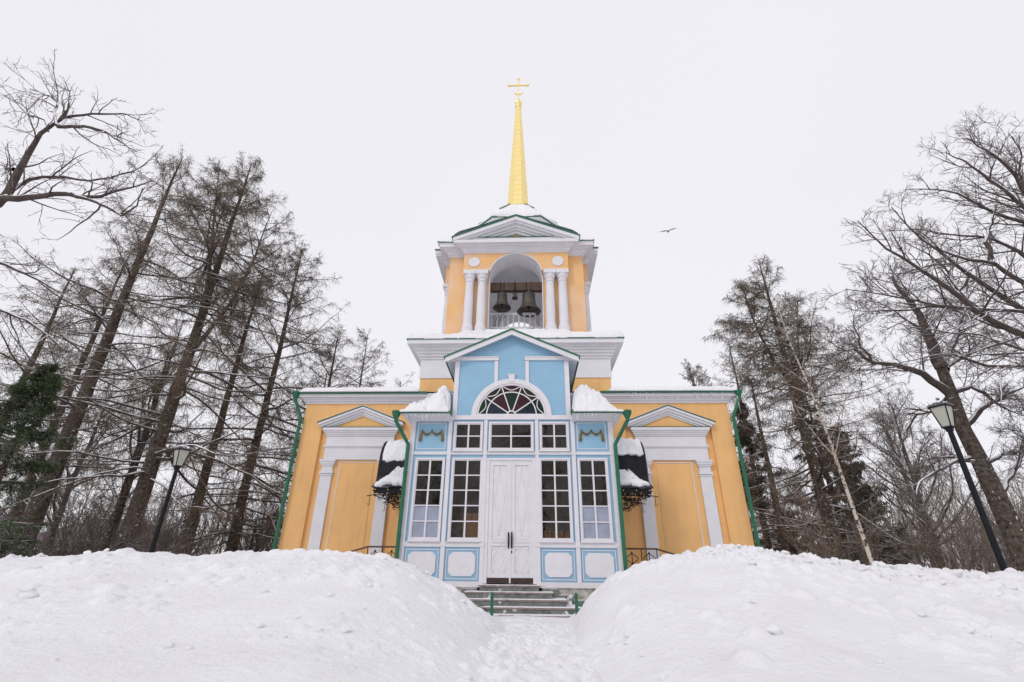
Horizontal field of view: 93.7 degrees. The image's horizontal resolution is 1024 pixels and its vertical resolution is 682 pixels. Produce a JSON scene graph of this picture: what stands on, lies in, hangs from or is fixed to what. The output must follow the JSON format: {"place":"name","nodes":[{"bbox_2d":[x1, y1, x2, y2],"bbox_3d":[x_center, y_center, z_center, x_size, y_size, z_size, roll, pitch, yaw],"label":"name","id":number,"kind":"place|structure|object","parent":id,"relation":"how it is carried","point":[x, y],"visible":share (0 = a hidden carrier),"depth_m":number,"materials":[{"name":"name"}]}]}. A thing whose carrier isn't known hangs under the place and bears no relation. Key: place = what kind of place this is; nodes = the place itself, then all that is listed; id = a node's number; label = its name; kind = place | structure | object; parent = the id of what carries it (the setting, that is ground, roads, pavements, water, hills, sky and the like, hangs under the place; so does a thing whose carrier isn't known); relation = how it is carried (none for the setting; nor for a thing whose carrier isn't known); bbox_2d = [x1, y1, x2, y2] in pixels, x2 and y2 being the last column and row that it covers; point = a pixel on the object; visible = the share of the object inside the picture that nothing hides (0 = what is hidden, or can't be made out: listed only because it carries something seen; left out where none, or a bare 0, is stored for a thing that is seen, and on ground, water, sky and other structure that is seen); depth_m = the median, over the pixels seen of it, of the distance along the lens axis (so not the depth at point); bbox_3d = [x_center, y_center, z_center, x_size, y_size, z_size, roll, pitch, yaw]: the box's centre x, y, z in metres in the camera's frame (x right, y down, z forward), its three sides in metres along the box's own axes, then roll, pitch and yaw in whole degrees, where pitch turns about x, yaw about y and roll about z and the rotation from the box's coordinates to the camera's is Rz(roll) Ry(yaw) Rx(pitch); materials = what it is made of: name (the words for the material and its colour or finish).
{"place":"outdoors","nodes":[
{"label":"outdoors","id":0,"kind":"place"},
{"bbox_2d":[300,387,420,391],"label":"roof snow","id":1,"kind":"structure","parent":0,"point":[367,389],"depth_m":18.33,"materials":[{"name":"white snow"}]},
{"bbox_2d":[0,0,1023,571],"label":"sky","id":2,"kind":"structure","parent":0,"point":[745,129],"materials":[{"name":"white"}]},
{"bbox_2d":[408,328,623,338],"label":"roof snow","id":3,"kind":"structure","parent":0,"point":[544,333],"depth_m":20.02,"materials":[{"name":"white snow"}]},
{"bbox_2d":[477,204,559,225],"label":"roof snow","id":4,"kind":"structure","parent":0,"point":[519,209],"depth_m":25.11,"materials":[{"name":"white snow"}]},
{"bbox_2d":[453,616,601,681],"bbox_3d":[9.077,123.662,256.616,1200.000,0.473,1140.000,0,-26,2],"label":"ground","id":5,"kind":"structure","parent":0,"point":[532,649],"depth_m":5.40,"materials":[{"name":"white snow"}]},
{"bbox_2d":[0,495,74,556],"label":"bush","id":6,"kind":"object","parent":5,"relation":"on","point":[8,516],"visible":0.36,"depth_m":19.70,"materials":[{"name":"brown plant"}]},
{"bbox_2d":[0,360,81,557],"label":"spruce tree","id":7,"kind":"object","parent":5,"relation":"on","point":[45,380],"visible":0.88,"depth_m":13.98,"materials":[{"name":"green plant"}]},
{"bbox_2d":[0,267,110,533],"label":"larch tree","id":8,"kind":"object","parent":5,"relation":"on","point":[38,350],"visible":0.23,"depth_m":27.73,"materials":[{"name":"brown plant"}]},
{"bbox_2d":[0,488,153,556],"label":"bush","id":9,"kind":"object","parent":5,"relation":"on","point":[78,550],"visible":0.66,"depth_m":19.06,"materials":[{"name":"brown plant"}]},
{"bbox_2d":[6,379,149,554],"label":"bare tree","id":10,"kind":"object","parent":5,"relation":"on","point":[50,536],"visible":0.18,"depth_m":29.32,"materials":[{"name":"brown plant"}]},
{"bbox_2d":[0,49,173,365],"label":"bare tree","id":11,"kind":"object","parent":5,"relation":"on","point":[12,186],"visible":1,"depth_m":14.51,"materials":[{"name":"grey plant"}]},
{"bbox_2d":[32,543,142,555],"bbox_3d":[-35.361,15.203,32.877,18.140,2.700,0.140,3,-26,-5],"label":"fence","id":12,"kind":"object","parent":5,"relation":"on","point":[59,547],"visible":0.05,"depth_m":33.57,"materials":[{"name":"metal"}]},
{"bbox_2d":[0,249,181,554],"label":"larch tree","id":13,"kind":"object","parent":5,"relation":"on","point":[97,327],"visible":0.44,"depth_m":25.81,"materials":[{"name":"brown plant"}]},
{"bbox_2d":[39,492,179,555],"bbox_3d":[-23.551,11.600,28.888,6.435,5.928,7.763,4,-26,-7],"label":"bush","id":14,"kind":"object","parent":5,"relation":"on","point":[90,532],"visible":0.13,"depth_m":27.84,"materials":[{"name":"brown plant"}]},
{"bbox_2d":[32,519,195,555],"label":"bush","id":15,"kind":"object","parent":5,"relation":"on","point":[41,537],"depth_m":46.26,"materials":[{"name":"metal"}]},
{"bbox_2d":[0,143,236,555],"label":"larch tree","id":16,"kind":"object","parent":5,"relation":"on","point":[70,427],"visible":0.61,"depth_m":24.53,"materials":[{"name":"brown plant"}]},
{"bbox_2d":[46,318,214,548],"bbox_3d":[-23.221,6.056,30.194,7.182,17.318,8.099,0,-26,2],"label":"larch tree","id":17,"kind":"object","parent":5,"relation":"on","point":[103,496],"visible":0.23,"depth_m":28.51,"materials":[{"name":"brown plant"}]},
{"bbox_2d":[62,328,208,550],"bbox_3d":[-20.174,5.922,26.445,5.540,14.424,4.602,21,-32,-36],"label":"bare tree","id":18,"kind":"object","parent":5,"relation":"on","point":[115,517],"visible":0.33,"depth_m":25.48,"materials":[{"name":"brown plant"}]},
{"bbox_2d":[0,152,326,550],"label":"larch tree","id":19,"kind":"object","parent":5,"relation":"on","point":[152,461],"visible":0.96,"depth_m":24.40,"materials":[{"name":"brown plant"}]},
{"bbox_2d":[112,498,234,555],"bbox_3d":[-13.501,8.092,18.924,4.852,3.705,4.022,-18,-31,33],"label":"bush","id":20,"kind":"object","parent":5,"relation":"on","point":[160,545],"visible":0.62,"depth_m":18.89,"materials":[{"name":"brown plant"}]},
{"bbox_2d":[115,480,249,555],"bbox_3d":[-18.396,10.341,25.747,7.278,5.558,6.033,6,-26,-11],"label":"bush","id":21,"kind":"object","parent":5,"relation":"on","point":[196,550],"visible":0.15,"depth_m":25.63,"materials":[{"name":"brown plant"}]},
{"bbox_2d":[125,270,288,554],"bbox_3d":[-15.806,3.525,26.480,8.190,18.821,7.304,10,-27,-19],"label":"larch tree","id":22,"kind":"object","parent":5,"relation":"on","point":[223,415],"visible":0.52,"depth_m":25.26,"materials":[{"name":"brown plant"}]},
{"bbox_2d":[186,485,285,555],"bbox_3d":[-14.008,10.816,26.655,6.033,5.558,7.278,-9,-27,19],"label":"bush","id":23,"kind":"object","parent":5,"relation":"on","point":[255,545],"visible":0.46,"depth_m":26.12,"materials":[{"name":"brown plant"}]},
{"bbox_2d":[82,240,392,554],"bbox_3d":[-14.329,2.925,29.098,13.837,22.194,15.008,-4,-26,10],"label":"larch tree","id":24,"kind":"object","parent":5,"relation":"on","point":[235,512],"visible":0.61,"depth_m":27.63,"materials":[{"name":"brown plant"}]},
{"bbox_2d":[0,548,506,681],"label":"snow bank","id":25,"kind":"structure","parent":5,"relation":"on","point":[100,616],"depth_m":5.05,"materials":[{"name":"white snow"}]},
{"bbox_2d":[18,591,38,599],"bbox_3d":[-5.653,2.992,5.603,0.193,0.121,0.156,0,-26,2],"label":"snow clod","id":26,"kind":"object","parent":25,"relation":"on","point":[28,595],"visible":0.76,"depth_m":5.56,"materials":[{"name":"white snow"}]},
{"bbox_2d":[22,587,35,591],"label":"snow clod","id":27,"kind":"object","parent":25,"relation":"on","point":[28,589],"visible":0.66,"depth_m":5.86,"materials":[{"name":"white snow"}]},
{"bbox_2d":[165,642,174,648],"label":"snow clod","id":28,"kind":"object","parent":25,"relation":"on","point":[169,644],"visible":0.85,"depth_m":4.19,"materials":[{"name":"white snow"}]},
{"bbox_2d":[149,442,191,552],"bbox_3d":[-9.163,4.570,12.577,0.343,3.837,0.343,-15,-29,29],"label":"street lamp","id":29,"kind":"object","parent":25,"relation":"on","point":[181,453],"visible":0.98,"depth_m":12.96,"materials":[{"name":"metal"}]},
{"bbox_2d":[0,548,495,667],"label":"snow crumbs","id":30,"kind":"object","parent":25,"relation":"on","point":[283,635],"visible":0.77,"depth_m":7.48,"materials":[{"name":"white snow"}]},
{"bbox_2d":[255,623,264,628],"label":"snow clod","id":31,"kind":"object","parent":25,"relation":"on","point":[259,625],"visible":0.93,"depth_m":4.66,"materials":[{"name":"white snow"}]},
{"bbox_2d":[326,592,334,596],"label":"snow clod","id":32,"kind":"object","parent":25,"relation":"on","point":[330,594],"visible":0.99,"depth_m":5.68,"materials":[{"name":"white snow"}]},
{"bbox_2d":[340,626,351,632],"bbox_3d":[-1.615,2.810,4.658,0.106,0.078,0.094,0,-26,2],"label":"snow clod","id":33,"kind":"object","parent":25,"relation":"on","point":[345,629],"visible":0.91,"depth_m":4.64,"materials":[{"name":"white snow"}]},
{"bbox_2d":[464,675,472,679],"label":"snow clod","id":34,"kind":"object","parent":25,"relation":"on","point":[469,677],"visible":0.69,"depth_m":4.35,"materials":[{"name":"white snow"}]},
{"bbox_2d":[159,324,384,550],"bbox_3d":[-12.190,6.849,31.021,13.089,16.785,12.748,0,-26,2],"label":"larch tree","id":35,"kind":"object","parent":5,"relation":"on","point":[329,359],"visible":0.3,"depth_m":31.29,"materials":[{"name":"brown plant"}]},
{"bbox_2d":[238,370,333,551],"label":"larch tree","id":36,"kind":"object","parent":5,"relation":"on","point":[326,376],"visible":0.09,"depth_m":28.18,"materials":[{"name":"brown plant"}]},
{"bbox_2d":[257,327,415,522],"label":"larch tree","id":37,"kind":"object","parent":5,"relation":"on","point":[364,358],"visible":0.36,"depth_m":46.09,"materials":[{"name":"brown plant"}]},
{"bbox_2d":[477,592,493,615],"bbox_3d":[-1.120,6.461,11.617,1.659,0.735,0.134,-15,-30,30],"label":"railing post","id":38,"kind":"object","parent":5,"relation":"on","point":[491,602],"visible":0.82,"depth_m":11.27,"materials":[{"name":"green metal"}]},
{"bbox_2d":[0,450,1023,567],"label":"wood","id":39,"kind":"object","parent":5,"relation":"on","point":[181,514],"visible":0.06,"depth_m":53.23,"materials":[{"name":"brown plant"}]},
{"bbox_2d":[272,77,760,617],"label":"church","id":40,"kind":"structure","parent":5,"relation":"on","point":[516,451],"depth_m":16.46,"materials":[{"name":"yellow paint"}]},
{"bbox_2d":[373,466,403,486],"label":"canopy snow","id":41,"kind":"structure","parent":40,"relation":"on","point":[394,477],"depth_m":15.04,"materials":[{"name":"white snow"}]},
{"bbox_2d":[383,439,409,461],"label":"canopy snow","id":42,"kind":"structure","parent":40,"relation":"on","point":[394,450],"depth_m":15.71,"materials":[{"name":"white snow"}]},
{"bbox_2d":[399,385,452,415],"bbox_3d":[-2.712,2.193,16.583,1.596,1.370,2.810,0,-26,2],"label":"snow heap","id":43,"kind":"object","parent":40,"relation":"on","point":[441,400],"visible":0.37,"depth_m":15.31,"materials":[{"name":"white snow"}]},
{"bbox_2d":[407,458,444,541],"bbox_3d":[-2.557,4.751,14.493,0.970,2.425,0.160,0,-26,2],"label":"window","id":44,"kind":"structure","parent":40,"relation":"in","point":[425,520],"depth_m":14.30,"materials":[{"name":"white paint"}]},
{"bbox_2d":[437,239,452,247],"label":"roof snow","id":45,"kind":"structure","parent":40,"relation":"on","point":[444,240],"depth_m":23.13,"materials":[{"name":"white snow"}]},
{"bbox_2d":[446,458,482,541],"bbox_3d":[-1.388,4.743,14.453,1.010,2.425,0.160,0,-26,2],"label":"window","id":46,"kind":"structure","parent":40,"relation":"in","point":[449,539],"depth_m":14.38,"materials":[{"name":"white paint"}]},
{"bbox_2d":[452,422,482,451],"bbox_3d":[-1.392,3.042,15.266,0.970,0.955,0.160,0,-26,2],"label":"window","id":47,"kind":"structure","parent":40,"relation":"in","point":[455,449],"depth_m":15.23,"materials":[{"name":"white paint"}]},
{"bbox_2d":[462,513,478,537],"bbox_3d":[-1.211,5.549,14.359,0.524,0.722,0.303,1,-26,-1],"label":"cardboard box","id":48,"kind":"object","parent":40,"relation":"in","point":[471,530],"visible":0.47,"depth_m":14.22,"materials":[{"name":"brown cardboard"}]},
{"bbox_2d":[486,460,509,582],"bbox_3d":[-0.382,5.253,14.183,0.652,3.420,0.160,0,-26,2],"label":"door","id":49,"kind":"structure","parent":40,"relation":"in","point":[499,471],"depth_m":14.16,"materials":[{"name":"white paint"}]},
{"bbox_2d":[493,281,510,312],"bbox_3d":[-0.462,-2.192,22.868,0.860,1.440,0.860,0,-26,2],"label":"bell","id":50,"kind":"object","parent":40,"relation":"hanging from","point":[502,301],"visible":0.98,"depth_m":22.65,"materials":[{"name":"grey metal"}]},
{"bbox_2d":[488,422,533,451],"bbox_3d":[-0.028,3.033,15.220,1.460,0.955,0.160,0,-26,2],"label":"window","id":51,"kind":"structure","parent":40,"relation":"in","point":[490,449],"depth_m":15.21,"materials":[{"name":"white paint"}]},
{"bbox_2d":[477,384,545,414],"bbox_3d":[-0.017,1.929,15.763,2.250,1.086,0.090,0,-26,2],"label":"lunette window","id":52,"kind":"structure","parent":40,"relation":"in","point":[506,399],"depth_m":15.72,"materials":[{"name":"multicoloured glass"}]},
{"bbox_2d":[453,214,576,235],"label":"roof","id":53,"kind":"structure","parent":40,"relation":"on","point":[561,227],"depth_m":23.18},
{"bbox_2d":[512,280,517,299],"bbox_3d":[0.140,-2.431,22.960,0.298,0.920,0.298,22,-33,-38],"label":"bell","id":54,"kind":"object","parent":40,"relation":"hanging from","point":[514,297],"visible":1,"depth_m":22.82,"materials":[{"name":"grey metal"}]},
{"bbox_2d":[511,460,532,583],"bbox_3d":[0.285,5.248,14.160,0.652,3.420,0.160,0,-26,2],"label":"door","id":55,"kind":"structure","parent":40,"relation":"in","point":[521,477],"depth_m":14.13,"materials":[{"name":"white paint"}]},
{"bbox_2d":[517,283,540,316],"bbox_3d":[0.796,-2.111,22.782,1.120,1.641,1.120,0,-26,2],"label":"bell","id":56,"kind":"object","parent":40,"relation":"hanging from","point":[528,305],"visible":1,"depth_m":22.52,"materials":[{"name":"grey metal"}]},
{"bbox_2d":[539,422,569,451],"bbox_3d":[1.336,3.024,15.173,0.970,0.955,0.160,0,-26,2],"label":"window","id":57,"kind":"structure","parent":40,"relation":"in","point":[554,449],"depth_m":15.16,"materials":[{"name":"white paint"}]},
{"bbox_2d":[539,458,573,542],"bbox_3d":[1.300,4.725,14.361,1.010,2.425,0.160,0,-26,2],"label":"window","id":58,"kind":"structure","parent":40,"relation":"in","point":[545,540],"depth_m":14.27,"materials":[{"name":"white paint"}]},
{"bbox_2d":[579,237,594,245],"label":"roof snow","id":59,"kind":"structure","parent":40,"relation":"on","point":[586,238],"depth_m":22.93,"materials":[{"name":"white snow"}]},
{"bbox_2d":[577,458,614,542],"bbox_3d":[2.470,4.716,14.321,0.970,2.425,0.160,0,-26,2],"label":"window","id":60,"kind":"structure","parent":40,"relation":"in","point":[596,526],"depth_m":14.12,"materials":[{"name":"white paint"}]},
{"bbox_2d":[571,384,623,423],"bbox_3d":[2.738,2.179,16.388,1.589,1.321,2.813,0,-26,2],"label":"snow heap","id":61,"kind":"object","parent":40,"relation":"on","point":[585,397],"visible":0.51,"depth_m":15.19,"materials":[{"name":"white snow"}]},
{"bbox_2d":[614,438,643,456],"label":"canopy snow","id":62,"kind":"structure","parent":40,"relation":"on","point":[630,446],"depth_m":15.50,"materials":[{"name":"white snow"}]},
{"bbox_2d":[619,469,649,486],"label":"canopy snow","id":63,"kind":"structure","parent":40,"relation":"on","point":[628,477],"depth_m":14.83,"materials":[{"name":"white snow"}]},
{"bbox_2d":[574,593,581,614],"bbox_3d":[2.181,6.438,11.504,1.659,0.735,0.134,14,-29,-26],"label":"railing post","id":64,"kind":"object","parent":5,"relation":"on","point":[576,602],"visible":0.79,"depth_m":11.19,"materials":[{"name":"green metal"}]},
{"bbox_2d":[679,358,733,429],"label":"bare tree","id":65,"kind":"object","parent":5,"relation":"on","point":[692,376],"visible":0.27,"depth_m":44.46,"materials":[{"name":"brown plant"}]},
{"bbox_2d":[717,340,805,546],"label":"larch tree","id":66,"kind":"object","parent":5,"relation":"on","point":[739,386],"visible":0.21,"depth_m":32.10,"materials":[{"name":"brown plant"}]},
{"bbox_2d":[734,401,817,554],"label":"spruce tree","id":67,"kind":"object","parent":5,"relation":"on","point":[745,440],"visible":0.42,"depth_m":26.56,"materials":[{"name":"green plant"}]},
{"bbox_2d":[738,378,847,558],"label":"larch tree","id":68,"kind":"object","parent":5,"relation":"on","point":[768,468],"visible":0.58,"depth_m":23.25,"materials":[{"name":"brown plant"}]},
{"bbox_2d":[567,545,1023,681],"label":"snow bank","id":69,"kind":"structure","parent":5,"relation":"on","point":[826,618],"depth_m":4.91,"materials":[{"name":"white snow"}]},
{"bbox_2d":[659,673,669,680],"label":"snow clod","id":70,"kind":"object","parent":69,"relation":"on","point":[663,676],"visible":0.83,"depth_m":3.66,"materials":[{"name":"white snow"}]},
{"bbox_2d":[724,544,734,550],"bbox_3d":[3.496,3.335,7.726,0.149,0.128,0.185,11,-28,-21],"label":"snow clod","id":71,"kind":"object","parent":69,"relation":"on","point":[728,547],"visible":0.77,"depth_m":7.68,"materials":[{"name":"white snow"}]},
{"bbox_2d":[757,547,764,551],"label":"snow clod","id":72,"kind":"object","parent":69,"relation":"on","point":[761,549],"visible":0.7,"depth_m":7.35,"materials":[{"name":"white snow"}]},
{"bbox_2d":[764,624,782,634],"bbox_3d":[2.399,2.650,4.388,0.153,0.100,0.120,15,-29,-28],"label":"snow clod","id":73,"kind":"object","parent":69,"relation":"on","point":[774,629],"visible":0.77,"depth_m":4.36,"materials":[{"name":"white snow"}]},
{"bbox_2d":[597,544,1023,667],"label":"snow crumbs","id":74,"kind":"object","parent":69,"relation":"on","point":[863,567],"visible":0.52,"depth_m":7.41,"materials":[{"name":"white snow"}]},
{"bbox_2d":[869,567,880,571],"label":"snow clod","id":75,"kind":"object","parent":69,"relation":"on","point":[874,569],"visible":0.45,"depth_m":7.58,"materials":[{"name":"white snow"}]},
{"bbox_2d":[915,611,930,617],"bbox_3d":[4.431,2.955,5.171,0.125,0.083,0.151,0,-26,2],"label":"snow clod","id":76,"kind":"object","parent":69,"relation":"on","point":[921,613],"visible":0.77,"depth_m":5.14,"materials":[{"name":"white snow"}]},
{"bbox_2d":[947,569,962,577],"bbox_3d":[7.081,3.715,7.655,0.199,0.125,0.193,0,-26,2],"label":"snow clod","id":77,"kind":"object","parent":69,"relation":"on","point":[958,573],"visible":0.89,"depth_m":7.61,"materials":[{"name":"white snow"}]},
{"bbox_2d":[927,397,1007,570],"bbox_3d":[9.182,3.074,9.498,0.343,4.097,0.343,12,-28,-23],"label":"street lamp","id":78,"kind":"object","parent":69,"relation":"on","point":[942,412],"visible":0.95,"depth_m":9.74,"materials":[{"name":"metal"}]},
{"bbox_2d":[962,626,976,633],"bbox_3d":[4.477,2.838,4.694,0.125,0.086,0.110,0,-26,2],"label":"snow clod","id":79,"kind":"object","parent":69,"relation":"on","point":[970,629],"visible":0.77,"depth_m":4.67,"materials":[{"name":"white snow"}]},
{"bbox_2d":[978,574,991,580],"bbox_3d":[7.717,3.874,7.824,0.169,0.135,0.129,0,-26,2],"label":"snow clod","id":80,"kind":"object","parent":69,"relation":"on","point":[985,577],"visible":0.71,"depth_m":7.80,"materials":[{"name":"white snow"}]},
{"bbox_2d":[992,590,1002,596],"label":"snow clod","id":81,"kind":"object","parent":69,"relation":"on","point":[997,593],"visible":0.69,"depth_m":6.48,"materials":[{"name":"white snow"}]},
{"bbox_2d":[757,299,872,565],"bbox_3d":[11.485,3.328,17.748,3.140,11.891,3.872,22,-33,-37],"label":"birch tree","id":82,"kind":"object","parent":5,"relation":"on","point":[855,515],"visible":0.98,"depth_m":18.14,"materials":[{"name":"grey plant"}]},
{"bbox_2d":[749,475,890,561],"bbox_3d":[15.593,10.191,25.193,6.048,5.886,5.572,7,-26,-13],"label":"bush","id":83,"kind":"object","parent":5,"relation":"on","point":[805,510],"visible":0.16,"depth_m":24.00,"materials":[{"name":"brown plant"}]},
{"bbox_2d":[685,252,983,563],"bbox_3d":[14.824,3.203,24.874,10.193,18.532,10.586,0,-26,2],"label":"larch tree","id":84,"kind":"object","parent":5,"relation":"on","point":[816,471],"visible":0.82,"depth_m":24.67,"materials":[{"name":"brown plant"}]},
{"bbox_2d":[765,471,906,565],"bbox_3d":[13.394,7.983,19.600,4.583,4.950,5.226,-16,-30,31],"label":"bush","id":85,"kind":"object","parent":5,"relation":"on","point":[834,549],"visible":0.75,"depth_m":19.39,"materials":[{"name":"brown plant"}]},
{"bbox_2d":[790,358,923,563],"bbox_3d":[16.886,7.096,26.051,6.831,13.640,7.000,0,-26,2],"label":"spruce tree","id":86,"kind":"object","parent":5,"relation":"on","point":[858,475],"visible":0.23,"depth_m":25.47,"materials":[{"name":"green plant"}]},
{"bbox_2d":[828,429,923,564],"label":"spruce tree","id":87,"kind":"object","parent":5,"relation":"on","point":[858,466],"visible":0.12,"depth_m":28.19,"materials":[{"name":"green plant"}]},
{"bbox_2d":[791,451,961,567],"bbox_3d":[21.393,10.954,28.397,7.840,7.424,6.874,-19,-32,35],"label":"bush","id":88,"kind":"object","parent":5,"relation":"on","point":[891,526],"visible":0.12,"depth_m":26.69,"materials":[{"name":"brown plant"}]},
{"bbox_2d":[845,482,933,564],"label":"spruce tree","id":89,"kind":"object","parent":5,"relation":"on","point":[867,492],"visible":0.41,"depth_m":21.34,"materials":[{"name":"green plant"}]},
{"bbox_2d":[842,387,983,567],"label":"bare tree","id":90,"kind":"object","parent":5,"relation":"on","point":[901,437],"visible":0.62,"depth_m":27.85,"materials":[{"name":"grey plant"}]},
{"bbox_2d":[814,103,1023,409],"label":"bare tree","id":91,"kind":"object","parent":5,"relation":"on","point":[980,312],"visible":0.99,"depth_m":15.33,"materials":[{"name":"grey plant"}]},
{"bbox_2d":[848,402,991,567],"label":"bare tree","id":92,"kind":"object","parent":5,"relation":"on","point":[901,454],"visible":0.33,"depth_m":32.72,"materials":[{"name":"brown plant"}]},
{"bbox_2d":[817,257,1023,571],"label":"linden tree","id":93,"kind":"object","parent":5,"relation":"on","point":[1004,513],"visible":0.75,"depth_m":16.04,"materials":[{"name":"brown plant"}]},
{"bbox_2d":[859,479,1004,573],"bbox_3d":[16.073,7.525,18.041,4.124,4.455,4.704,11,-27,-20],"label":"bush","id":94,"kind":"object","parent":5,"relation":"on","point":[954,552],"visible":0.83,"depth_m":17.54,"materials":[{"name":"brown plant"}]},
{"bbox_2d":[900,480,1023,573],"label":"bush","id":95,"kind":"object","parent":5,"relation":"on","point":[976,552],"visible":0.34,"depth_m":19.11,"materials":[{"name":"brown plant"}]},
{"bbox_2d":[931,466,1023,570],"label":"bush","id":96,"kind":"object","parent":5,"relation":"on","point":[976,514],"visible":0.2,"depth_m":28.45,"materials":[{"name":"brown plant"}]},
{"bbox_2d":[932,470,1023,570],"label":"bush","id":97,"kind":"object","parent":5,"relation":"on","point":[1006,558],"visible":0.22,"depth_m":20.55,"materials":[{"name":"brown plant"}]},
{"bbox_2d":[954,466,1023,566],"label":"bush","id":98,"kind":"object","parent":5,"relation":"on","point":[960,511],"visible":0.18,"depth_m":24.25,"materials":[{"name":"brown plant"}]},
{"bbox_2d":[973,496,1022,566],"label":"bush","id":99,"kind":"object","parent":5,"relation":"on","point":[990,513],"visible":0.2,"depth_m":18.10,"materials":[{"name":"brown plant"}]},
{"bbox_2d":[544,530,550,537],"bbox_3d":[1.055,5.732,14.164,0.204,0.262,0.203,0,-26,2],"label":"cardboard box","id":100,"kind":"object","parent":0,"point":[547,533],"visible":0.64,"depth_m":14.09,"materials":[{"name":"brown cardboard"}]},
{"bbox_2d":[552,531,563,537],"bbox_3d":[1.355,5.735,14.152,0.304,0.252,0.203,2,-26,-2],"label":"cardboard box","id":101,"kind":"object","parent":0,"point":[559,534],"visible":0.66,"depth_m":14.07,"materials":[{"name":"brown cardboard"}]},
{"bbox_2d":[564,531,568,537],"bbox_3d":[1.615,5.742,14.139,0.124,0.232,0.203,0,-26,2],"label":"cardboard box","id":102,"kind":"object","parent":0,"point":[566,533],"visible":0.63,"depth_m":14.06,"materials":[{"name":"brown cardboard"}]},
{"bbox_2d":[608,386,733,390],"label":"roof snow","id":103,"kind":"structure","parent":0,"point":[670,388],"depth_m":17.93,"materials":[{"name":"white snow"}]}
]}

